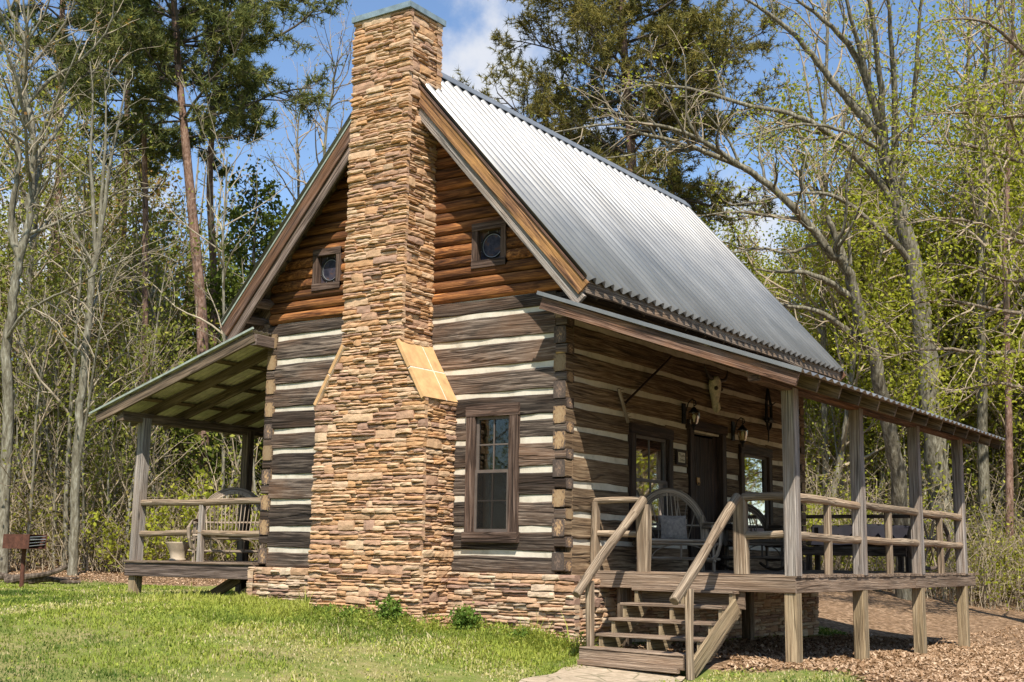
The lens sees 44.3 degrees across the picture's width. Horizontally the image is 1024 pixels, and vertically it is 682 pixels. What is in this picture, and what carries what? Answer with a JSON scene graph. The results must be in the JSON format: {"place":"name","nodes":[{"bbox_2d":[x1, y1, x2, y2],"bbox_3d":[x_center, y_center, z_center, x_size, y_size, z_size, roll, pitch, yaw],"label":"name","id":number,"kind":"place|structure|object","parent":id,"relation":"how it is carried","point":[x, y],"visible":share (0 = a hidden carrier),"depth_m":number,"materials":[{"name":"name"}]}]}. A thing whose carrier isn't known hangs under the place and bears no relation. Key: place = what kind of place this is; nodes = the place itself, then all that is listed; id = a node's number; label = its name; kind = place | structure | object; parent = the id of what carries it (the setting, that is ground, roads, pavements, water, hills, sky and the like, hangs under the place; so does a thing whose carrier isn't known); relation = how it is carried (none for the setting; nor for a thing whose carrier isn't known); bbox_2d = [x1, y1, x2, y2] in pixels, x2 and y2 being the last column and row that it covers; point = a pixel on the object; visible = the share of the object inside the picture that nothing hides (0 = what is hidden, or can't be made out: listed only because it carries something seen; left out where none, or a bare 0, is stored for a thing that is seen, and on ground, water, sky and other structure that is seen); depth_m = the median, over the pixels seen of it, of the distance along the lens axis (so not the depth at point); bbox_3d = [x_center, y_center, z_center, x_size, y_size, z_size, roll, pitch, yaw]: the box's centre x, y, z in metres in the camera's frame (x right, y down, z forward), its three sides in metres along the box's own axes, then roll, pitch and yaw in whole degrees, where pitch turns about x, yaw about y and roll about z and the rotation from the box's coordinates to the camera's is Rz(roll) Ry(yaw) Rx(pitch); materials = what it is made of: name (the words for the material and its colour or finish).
{"place":"outdoors","nodes":[
{"label":"outdoors","id":0,"kind":"place"},
{"bbox_2d":[0,558,1023,681],"bbox_3d":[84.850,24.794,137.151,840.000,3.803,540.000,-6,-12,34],"label":"ground","id":1,"kind":"structure","parent":0,"point":[890,614],"depth_m":13.51,"materials":[{"name":"green plant"}]},
{"bbox_2d":[2,534,46,587],"bbox_3d":[-9.972,4.594,25.663,0.700,1.283,0.500,-3,-10,22],"label":"park grill","id":2,"kind":"object","parent":1,"relation":"on","point":[23,542],"visible":0.94,"depth_m":25.60,"materials":[{"name":"metal"}]},
{"bbox_2d":[0,295,61,531],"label":"sapling","id":3,"kind":"object","parent":1,"relation":"on","point":[17,397],"visible":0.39,"depth_m":36.45,"materials":[{"name":"green plant"}]},
{"bbox_2d":[0,305,70,522],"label":"sapling","id":4,"kind":"object","parent":1,"relation":"on","point":[25,392],"visible":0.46,"depth_m":34.01,"materials":[{"name":"green plant"}]},
{"bbox_2d":[0,41,99,330],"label":"bare tree","id":5,"kind":"object","parent":1,"relation":"on","point":[21,143],"visible":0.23,"depth_m":40.25,"materials":[{"name":"grey plant"}]},
{"bbox_2d":[12,277,94,556],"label":"sapling","id":6,"kind":"object","parent":1,"relation":"on","point":[32,425],"visible":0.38,"depth_m":37.16,"materials":[{"name":"green plant"}]},
{"bbox_2d":[5,257,106,569],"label":"sapling","id":7,"kind":"object","parent":1,"relation":"on","point":[56,451],"visible":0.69,"depth_m":33.03,"materials":[{"name":"green plant"}]},
{"bbox_2d":[1,188,110,483],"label":"bare tree","id":8,"kind":"object","parent":1,"relation":"on","point":[43,237],"visible":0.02,"depth_m":45.44,"materials":[{"name":"grey plant"}]},
{"bbox_2d":[0,233,117,559],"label":"sapling","id":9,"kind":"object","parent":1,"relation":"on","point":[50,478],"visible":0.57,"depth_m":35.71,"materials":[{"name":"green plant"}]},
{"bbox_2d":[0,204,126,570],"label":"sapling","id":10,"kind":"object","parent":1,"relation":"on","point":[42,375],"visible":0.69,"depth_m":31.96,"materials":[{"name":"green plant"}]},
{"bbox_2d":[0,94,126,517],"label":"bare tree","id":11,"kind":"object","parent":1,"relation":"on","point":[22,204],"visible":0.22,"depth_m":41.28,"materials":[{"name":"grey plant"}]},
{"bbox_2d":[39,356,118,569],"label":"sapling","id":12,"kind":"object","parent":1,"relation":"on","point":[84,505],"visible":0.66,"depth_m":32.01,"materials":[{"name":"green plant"}]},
{"bbox_2d":[0,156,159,569],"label":"bare tree","id":13,"kind":"object","parent":1,"relation":"on","point":[68,451],"visible":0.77,"depth_m":31.94,"materials":[{"name":"grey plant"}]},
{"bbox_2d":[0,0,163,519],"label":"pine tree","id":14,"kind":"object","parent":1,"relation":"on","point":[58,18],"visible":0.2,"depth_m":43.87,"materials":[{"name":"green plant"}]},
{"bbox_2d":[0,99,170,552],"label":"bare tree","id":15,"kind":"object","parent":1,"relation":"on","point":[128,182],"visible":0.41,"depth_m":39.05,"materials":[{"name":"grey plant"}]},
{"bbox_2d":[0,3,172,435],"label":"bare tree","id":16,"kind":"object","parent":1,"relation":"on","point":[37,209],"visible":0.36,"depth_m":37.07,"materials":[{"name":"grey plant"}]},
{"bbox_2d":[44,307,128,512],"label":"sapling","id":17,"kind":"object","parent":1,"relation":"on","point":[105,375],"visible":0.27,"depth_m":39.08,"materials":[{"name":"green plant"}]},
{"bbox_2d":[0,0,187,573],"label":"bare tree","id":18,"kind":"object","parent":1,"relation":"on","point":[27,121],"visible":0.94,"depth_m":30.92,"materials":[{"name":"grey plant"}]},
{"bbox_2d":[0,192,204,498],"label":"bare tree","id":19,"kind":"object","parent":1,"relation":"on","point":[67,393],"visible":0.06,"depth_m":43.27,"materials":[{"name":"grey plant"}]},
{"bbox_2d":[40,235,165,493],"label":"sapling","id":20,"kind":"object","parent":1,"relation":"on","point":[105,343],"visible":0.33,"depth_m":38.78,"materials":[{"name":"green plant"}]},
{"bbox_2d":[23,56,183,575],"bbox_3d":[-10.004,-0.729,29.538,3.132,12.789,4.318,7,-12,-33],"label":"bare tree","id":21,"kind":"object","parent":1,"relation":"on","point":[77,450],"visible":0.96,"depth_m":30.43,"materials":[{"name":"grey plant"}]},
{"bbox_2d":[84,507,129,571],"bbox_3d":[-9.942,5.138,31.935,1.599,1.751,1.620,7,-11,-30],"label":"shrub","id":22,"kind":"object","parent":1,"relation":"on","point":[106,532],"visible":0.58,"depth_m":31.41,"materials":[{"name":"green plant"}]},
{"bbox_2d":[34,331,184,512],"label":"young pine","id":23,"kind":"object","parent":1,"relation":"on","point":[124,435],"visible":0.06,"depth_m":42.39,"materials":[{"name":"green plant"}]},
{"bbox_2d":[82,341,153,572],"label":"sapling","id":24,"kind":"object","parent":1,"relation":"on","point":[108,496],"visible":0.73,"depth_m":32.09,"materials":[{"name":"green plant"}]},
{"bbox_2d":[30,89,206,476],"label":"bare tree","id":25,"kind":"object","parent":1,"relation":"on","point":[82,178],"visible":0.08,"depth_m":43.51,"materials":[{"name":"grey plant"}]},
{"bbox_2d":[34,146,203,509],"bbox_3d":[-12.165,0.351,39.637,4.904,13.077,5.606,-1,-10,11],"label":"bare tree","id":26,"kind":"object","parent":1,"relation":"on","point":[158,192],"visible":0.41,"depth_m":39.94,"materials":[{"name":"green plant"}]},
{"bbox_2d":[40,0,198,487],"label":"pine tree","id":27,"kind":"object","parent":1,"relation":"on","point":[175,125],"visible":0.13,"depth_m":46.91,"materials":[{"name":"green plant"}]},
{"bbox_2d":[84,421,157,566],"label":"sapling","id":28,"kind":"object","parent":1,"relation":"on","point":[127,452],"visible":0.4,"depth_m":33.09,"materials":[{"name":"green plant"}]},
{"bbox_2d":[83,487,174,570],"bbox_3d":[-9.480,4.819,31.284,2.129,2.300,2.102,3,-10,-12],"label":"shrub","id":29,"kind":"object","parent":1,"relation":"on","point":[146,543],"visible":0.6,"depth_m":30.91,"materials":[{"name":"green plant"}]},
{"bbox_2d":[85,311,173,505],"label":"sapling","id":30,"kind":"object","parent":1,"relation":"on","point":[141,351],"visible":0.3,"depth_m":33.68,"materials":[{"name":"green plant"}]},
{"bbox_2d":[79,280,189,557],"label":"sapling","id":31,"kind":"object","parent":1,"relation":"on","point":[135,384],"visible":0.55,"depth_m":33.39,"materials":[{"name":"green plant"}]},
{"bbox_2d":[52,120,219,354],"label":"bare tree","id":32,"kind":"object","parent":1,"relation":"on","point":[134,219],"visible":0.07,"depth_m":52.76,"materials":[{"name":"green plant"}]},
{"bbox_2d":[93,85,179,496],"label":"tree","id":33,"kind":"object","parent":1,"relation":"on","point":[144,211],"visible":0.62,"depth_m":35.93,"materials":[{"name":"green plant"}]},
{"bbox_2d":[91,301,183,569],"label":"sapling","id":34,"kind":"object","parent":1,"relation":"on","point":[118,488],"visible":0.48,"depth_m":33.28,"materials":[{"name":"green plant"}]},
{"bbox_2d":[66,183,218,548],"bbox_3d":[-10.890,0.905,37.267,3.800,11.404,4.529,7,-11,-30],"label":"bare tree","id":35,"kind":"object","parent":1,"relation":"on","point":[152,246],"visible":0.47,"depth_m":37.55,"materials":[{"name":"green plant"}]},
{"bbox_2d":[94,250,196,546],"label":"sapling","id":36,"kind":"object","parent":1,"relation":"on","point":[178,336],"visible":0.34,"depth_m":36.28,"materials":[{"name":"green plant"}]},
{"bbox_2d":[95,215,212,572],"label":"sapling","id":37,"kind":"object","parent":1,"relation":"on","point":[155,335],"visible":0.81,"depth_m":32.56,"materials":[{"name":"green plant"}]},
{"bbox_2d":[126,486,216,559],"bbox_3d":[-8.830,4.885,31.915,2.205,2.400,3.510,6,-11,-29],"label":"shrub","id":38,"kind":"object","parent":1,"relation":"on","point":[160,550],"visible":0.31,"depth_m":31.23,"materials":[{"name":"green plant"}]},
{"bbox_2d":[0,0,346,560],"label":"pine tree","id":39,"kind":"object","parent":1,"relation":"on","point":[233,35],"visible":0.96,"depth_m":34.65,"materials":[{"name":"green plant"}]},
{"bbox_2d":[133,259,237,496],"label":"young pine","id":40,"kind":"object","parent":1,"relation":"on","point":[189,351],"visible":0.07,"depth_m":41.66,"materials":[{"name":"green plant"}]},
{"bbox_2d":[85,67,328,555],"bbox_3d":[-8.018,-0.514,32.743,5.769,13.184,4.334,-6,-12,34],"label":"bare tree","id":41,"kind":"object","parent":1,"relation":"on","point":[221,332],"visible":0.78,"depth_m":32.97,"materials":[{"name":"grey plant"}]},
{"bbox_2d":[159,477,256,560],"bbox_3d":[-7.593,4.780,31.657,2.318,2.537,2.348,5,-10,-23],"label":"shrub","id":42,"kind":"object","parent":1,"relation":"on","point":[192,513],"visible":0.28,"depth_m":31.12,"materials":[{"name":"green plant"}]},
{"bbox_2d":[173,467,267,560],"bbox_3d":[-6.963,4.556,31.385,2.095,2.906,3.259,10,-13,-42],"label":"shrub","id":43,"kind":"object","parent":1,"relation":"on","point":[201,471],"visible":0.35,"depth_m":31.53,"materials":[{"name":"green plant"}]},
{"bbox_2d":[191,429,262,559],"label":"sapling","id":44,"kind":"object","parent":1,"relation":"on","point":[233,472],"visible":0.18,"depth_m":32.62,"materials":[{"name":"green plant"}]},
{"bbox_2d":[169,154,291,509],"bbox_3d":[-7.503,0.558,37.085,5.894,12.028,6.075,7,-11,-31],"label":"holly tree","id":45,"kind":"object","parent":1,"relation":"on","point":[270,223],"visible":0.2,"depth_m":37.02,"materials":[{"name":"green plant"}]},
{"bbox_2d":[209,235,270,560],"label":"sapling","id":46,"kind":"object","parent":1,"relation":"on","point":[254,465],"visible":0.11,"depth_m":32.39,"materials":[{"name":"green plant"}]},
{"bbox_2d":[151,0,348,528],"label":"pine tree","id":47,"kind":"object","parent":1,"relation":"on","point":[303,17],"visible":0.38,"depth_m":38.92,"materials":[{"name":"green plant"}]},
{"bbox_2d":[237,46,349,256],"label":"bare tree","id":48,"kind":"object","parent":1,"relation":"on","point":[297,153],"visible":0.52,"depth_m":42.11,"materials":[{"name":"grey plant"}]},
{"bbox_2d":[260,0,355,211],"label":"bare tree","id":49,"kind":"object","parent":1,"relation":"on","point":[333,80],"visible":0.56,"depth_m":39.92,"materials":[{"name":"grey plant"}]},
{"bbox_2d":[370,593,407,624],"bbox_3d":[-1.457,3.314,15.348,0.498,0.457,0.465,-6,-12,34],"label":"weed clump","id":50,"kind":"object","parent":1,"relation":"on","point":[384,608],"visible":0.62,"depth_m":15.25,"materials":[{"name":"green plant"}]},
{"bbox_2d":[0,579,861,681],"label":"grass","id":51,"kind":"structure","parent":1,"relation":"on","point":[243,599],"depth_m":14.20,"materials":[{"name":"plant"}]},
{"bbox_2d":[447,602,482,631],"bbox_3d":[-0.496,3.401,15.384,0.461,0.444,0.578,-6,-12,34],"label":"weed clump","id":52,"kind":"object","parent":1,"relation":"on","point":[461,616],"visible":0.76,"depth_m":15.27,"materials":[{"name":"green plant"}]},
{"bbox_2d":[0,77,977,521],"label":"wood","id":53,"kind":"object","parent":1,"relation":"on","point":[182,215],"depth_m":62.05,"materials":[{"name":"green plant"}]},
{"bbox_2d":[0,421,1023,611],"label":"undergrowth","id":54,"kind":"object","parent":1,"relation":"on","point":[38,554],"visible":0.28,"depth_m":33.27,"materials":[{"name":"green plant"}]},
{"bbox_2d":[9,556,1023,681],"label":"fallen leaves","id":55,"kind":"object","parent":1,"relation":"on","point":[895,659],"visible":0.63,"depth_m":15.98,"materials":[{"name":"brown plant"}]},
{"bbox_2d":[89,0,1005,679],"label":"log cabin","id":56,"kind":"object","parent":1,"relation":"on","point":[457,314],"visible":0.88,"depth_m":16.54,"materials":[{"name":"wood"}]},
{"bbox_2d":[165,536,188,560],"bbox_3d":[-5.175,3.201,19.533,0.413,0.421,0.424,4,-10,-15],"label":"stoneware planter","id":57,"kind":"object","parent":56,"relation":"on","point":[178,551],"visible":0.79,"depth_m":19.40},
{"bbox_2d":[187,487,266,561],"bbox_3d":[-4.268,2.779,19.083,1.215,1.154,0.733,2,-10,-6],"label":"willow settee","id":58,"kind":"object","parent":56,"relation":"on","point":[230,491],"visible":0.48,"depth_m":19.26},
{"bbox_2d":[311,246,342,290],"bbox_3d":[-2.611,-1.020,17.929,0.530,0.599,0.125,-6,-12,34],"label":"gable window","id":59,"kind":"structure","parent":56,"relation":"in","point":[327,262],"depth_m":17.96,"materials":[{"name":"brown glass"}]},
{"bbox_2d":[471,219,508,268],"bbox_3d":[-0.274,-1.250,16.359,0.540,0.599,0.125,-6,-12,34],"label":"gable window","id":60,"kind":"structure","parent":56,"relation":"in","point":[489,247],"depth_m":16.38,"materials":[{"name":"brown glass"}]},
{"bbox_2d":[461,402,520,542],"bbox_3d":[-0.176,1.672,15.887,0.830,1.730,0.375,-6,-12,34],"label":"window","id":61,"kind":"structure","parent":56,"relation":"in","point":[475,414],"depth_m":15.83,"materials":[{"name":"paint"}]},
{"bbox_2d":[628,422,673,538],"bbox_3d":[1.853,1.914,16.978,0.175,1.520,1.230,-6,-12,34],"label":"window","id":62,"kind":"structure","parent":56,"relation":"in","point":[647,464],"depth_m":17.01,"materials":[{"name":"brown wood"}]},
{"bbox_2d":[632,488,722,571],"bbox_3d":[2.126,2.446,16.380,1.095,1.104,0.733,2,-10,-8],"label":"willow chair","id":63,"kind":"object","parent":56,"relation":"on","point":[704,525],"visible":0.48,"depth_m":16.61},
{"bbox_2d":[660,515,687,538],"bbox_3d":[2.116,2.439,16.462,0.354,0.312,0.146,2,-10,-8],"label":"seat cushion","id":64,"kind":"object","parent":63,"relation":"on","point":[673,527],"visible":0.96,"depth_m":16.42,"materials":[{"name":"grey fabric"}]},
{"bbox_2d":[685,419,727,569],"bbox_3d":[2.828,2.274,18.383,0.152,2.150,1.280,-6,-12,34],"label":"front door","id":65,"kind":"structure","parent":56,"relation":"in","point":[707,458],"depth_m":18.53,"materials":[{"name":"brown wood"}]},
{"bbox_2d":[704,363,727,412],"bbox_3d":[3.022,0.729,18.700,0.178,0.695,0.808,-6,-12,34],"label":"cattle skull","id":66,"kind":"object","parent":56,"relation":"attached to","point":[715,388],"visible":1,"depth_m":18.62},
{"bbox_2d":[720,504,783,570],"bbox_3d":[3.523,2.847,18.349,0.875,0.993,0.962,3,-10,-13],"label":"rocking chair","id":67,"kind":"object","parent":56,"relation":"on","point":[766,526],"visible":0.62,"depth_m":18.41,"materials":[{"name":"wood"}]},
{"bbox_2d":[738,444,775,539],"bbox_3d":[3.818,2.428,19.828,0.175,1.520,1.250,-6,-12,34],"label":"window","id":68,"kind":"structure","parent":56,"relation":"in","point":[755,468],"depth_m":19.93,"materials":[{"name":"brown wood"}]},
{"bbox_2d":[802,526,911,571],"bbox_3d":[5.590,3.352,20.329,1.700,0.720,0.488,-6,-12,34],"label":"porch bench","id":69,"kind":"object","parent":56,"relation":"on","point":[817,551],"visible":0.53,"depth_m":20.19,"materials":[{"name":"wood"}]},
{"bbox_2d":[811,524,908,545],"bbox_3d":[5.627,3.147,20.450,1.600,0.349,0.317,-6,-12,34],"label":"woven blanket","id":70,"kind":"object","parent":69,"relation":"on","point":[878,530],"visible":0.52,"depth_m":20.41,"materials":[{"name":"fabric"}]},
{"bbox_2d":[907,516,950,570],"bbox_3d":[6.433,3.107,19.406,0.864,0.859,0.180,5,-10,-23],"label":"wagon wheel","id":71,"kind":"object","parent":56,"relation":"on","point":[948,550],"visible":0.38,"depth_m":19.40,"materials":[{"name":"wood"}]},
{"bbox_2d":[519,664,684,681],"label":"stone path","id":72,"kind":"structure","parent":1,"relation":"on","point":[585,673],"depth_m":13.07,"materials":[{"name":"stone"}]},
{"bbox_2d":[452,0,799,247],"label":"pine tree","id":73,"kind":"object","parent":1,"relation":"on","point":[590,19],"visible":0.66,"depth_m":44.17,"materials":[{"name":"green plant"}]},
{"bbox_2d":[528,24,911,599],"bbox_3d":[5.671,-0.790,29.135,11.133,13.879,4.324,4,-10,-20],"label":"arching tree","id":74,"kind":"object","parent":1,"relation":"on","point":[838,255],"visible":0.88,"depth_m":29.86,"materials":[{"name":"grey plant"}]},
{"bbox_2d":[697,188,847,435],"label":"leafy tree","id":75,"kind":"object","parent":1,"relation":"on","point":[732,235],"visible":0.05,"depth_m":47.77,"materials":[{"name":"green plant"}]},
{"bbox_2d":[560,0,990,590],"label":"spreading tree","id":76,"kind":"object","parent":1,"relation":"on","point":[934,456],"visible":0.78,"depth_m":35.55,"materials":[{"name":"grey plant"}]},
{"bbox_2d":[736,229,889,475],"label":"leafy tree","id":77,"kind":"object","parent":1,"relation":"on","point":[749,264],"visible":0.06,"depth_m":46.98,"materials":[{"name":"green plant"}]},
{"bbox_2d":[731,0,921,505],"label":"bare tree","id":78,"kind":"object","parent":1,"relation":"on","point":[823,182],"visible":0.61,"depth_m":39.94,"materials":[{"name":"grey plant"}]},
{"bbox_2d":[756,212,902,490],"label":"leafy tree","id":79,"kind":"object","parent":1,"relation":"on","point":[784,280],"visible":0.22,"depth_m":42.28,"materials":[{"name":"green plant"}]},
{"bbox_2d":[756,183,904,485],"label":"leafy tree","id":80,"kind":"object","parent":1,"relation":"on","point":[841,313],"visible":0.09,"depth_m":43.05,"materials":[{"name":"green plant"}]},
{"bbox_2d":[797,281,869,520],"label":"sapling","id":81,"kind":"object","parent":1,"relation":"on","point":[834,430],"visible":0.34,"depth_m":39.84,"materials":[{"name":"green plant"}]},
{"bbox_2d":[805,484,871,569],"bbox_3d":[8.485,5.219,33.079,2.013,2.792,3.130,-1,-10,12],"label":"shrub","id":82,"kind":"object","parent":1,"relation":"on","point":[820,520],"visible":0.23,"depth_m":32.84,"materials":[{"name":"green plant"}]},
{"bbox_2d":[784,237,915,512],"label":"leafy tree","id":83,"kind":"object","parent":1,"relation":"on","point":[839,418],"visible":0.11,"depth_m":41.54,"materials":[{"name":"green plant"}]},
{"bbox_2d":[769,0,955,513],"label":"bare tree","id":84,"kind":"object","parent":1,"relation":"on","point":[855,15],"visible":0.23,"depth_m":43.02,"materials":[{"name":"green plant"}]},
{"bbox_2d":[768,127,990,508],"bbox_3d":[10.604,0.030,39.830,7.859,14.662,7.556,-7,-12,38],"label":"leafy tree","id":85,"kind":"object","parent":1,"relation":"on","point":[850,380],"visible":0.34,"depth_m":39.38,"materials":[{"name":"green plant"}]},
{"bbox_2d":[745,57,1023,500],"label":"leafy tree","id":86,"kind":"object","parent":1,"relation":"on","point":[807,144],"visible":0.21,"depth_m":41.80,"materials":[{"name":"green plant"}]},
{"bbox_2d":[807,198,977,522],"bbox_3d":[12.086,1.283,40.638,6.698,12.496,6.440,-3,-10,23],"label":"leafy tree","id":87,"kind":"object","parent":1,"relation":"on","point":[881,299],"visible":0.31,"depth_m":39.94,"materials":[{"name":"green plant"}]},
{"bbox_2d":[811,46,1023,535],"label":"leafy tree","id":88,"kind":"object","parent":1,"relation":"on","point":[948,327],"visible":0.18,"depth_m":40.39,"materials":[{"name":"green plant"}]},
{"bbox_2d":[813,139,1023,544],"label":"leafy tree","id":89,"kind":"object","parent":1,"relation":"on","point":[1016,469],"visible":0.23,"depth_m":39.70,"materials":[{"name":"green plant"}]},
{"bbox_2d":[818,0,1023,440],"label":"leafy tree","id":90,"kind":"object","parent":1,"relation":"on","point":[1015,160],"visible":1,"depth_m":25.95,"materials":[{"name":"green plant"}]},
{"bbox_2d":[847,124,1023,478],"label":"leafy tree","id":91,"kind":"object","parent":1,"relation":"on","point":[936,192],"visible":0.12,"depth_m":41.18,"materials":[{"name":"green plant"}]},
{"bbox_2d":[858,0,1023,546],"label":"bare tree","id":92,"kind":"object","parent":1,"relation":"on","point":[989,110],"visible":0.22,"depth_m":41.58,"materials":[{"name":"brown plant"}]},
{"bbox_2d":[862,0,1023,601],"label":"bare tree","id":93,"kind":"object","parent":1,"relation":"on","point":[1009,486],"visible":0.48,"depth_m":35.91,"materials":[{"name":"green plant"}]},
{"bbox_2d":[870,0,1023,558],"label":"bare tree","id":94,"kind":"object","parent":1,"relation":"on","point":[983,454],"visible":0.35,"depth_m":37.98,"materials":[{"name":"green plant"}]},
{"bbox_2d":[904,332,999,531],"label":"sapling","id":95,"kind":"object","parent":1,"relation":"on","point":[950,416],"visible":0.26,"depth_m":38.62,"materials":[{"name":"green plant"}]},
{"bbox_2d":[893,114,1017,491],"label":"leafy tree","id":96,"kind":"object","parent":1,"relation":"on","point":[936,208],"visible":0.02,"depth_m":42.55,"materials":[{"name":"green plant"}]},
{"bbox_2d":[896,107,1023,587],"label":"leafy tree","id":97,"kind":"object","parent":1,"relation":"on","point":[1001,498],"visible":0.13,"depth_m":40.11,"materials":[{"name":"green plant"}]},
{"bbox_2d":[908,0,1023,530],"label":"bare tree","id":98,"kind":"object","parent":1,"relation":"on","point":[1022,45],"visible":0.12,"depth_m":40.84,"materials":[{"name":"green plant"}]},
{"bbox_2d":[922,210,1023,535],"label":"leafy tree","id":99,"kind":"object","parent":1,"relation":"on","point":[970,456],"visible":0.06,"depth_m":41.24,"materials":[{"name":"green plant"}]},
{"bbox_2d":[951,390,1019,538],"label":"sapling","id":100,"kind":"object","parent":1,"relation":"on","point":[977,464],"visible":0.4,"depth_m":39.47,"materials":[{"name":"green plant"}]},
{"bbox_2d":[947,302,1023,527],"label":"sapling","id":101,"kind":"object","parent":1,"relation":"on","point":[994,450],"visible":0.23,"depth_m":40.53,"materials":[{"name":"green plant"}]},
{"bbox_2d":[0,0,1023,458],"label":"sky","id":102,"kind":"structure","parent":0,"point":[466,34],"materials":[{"name":"blue"}]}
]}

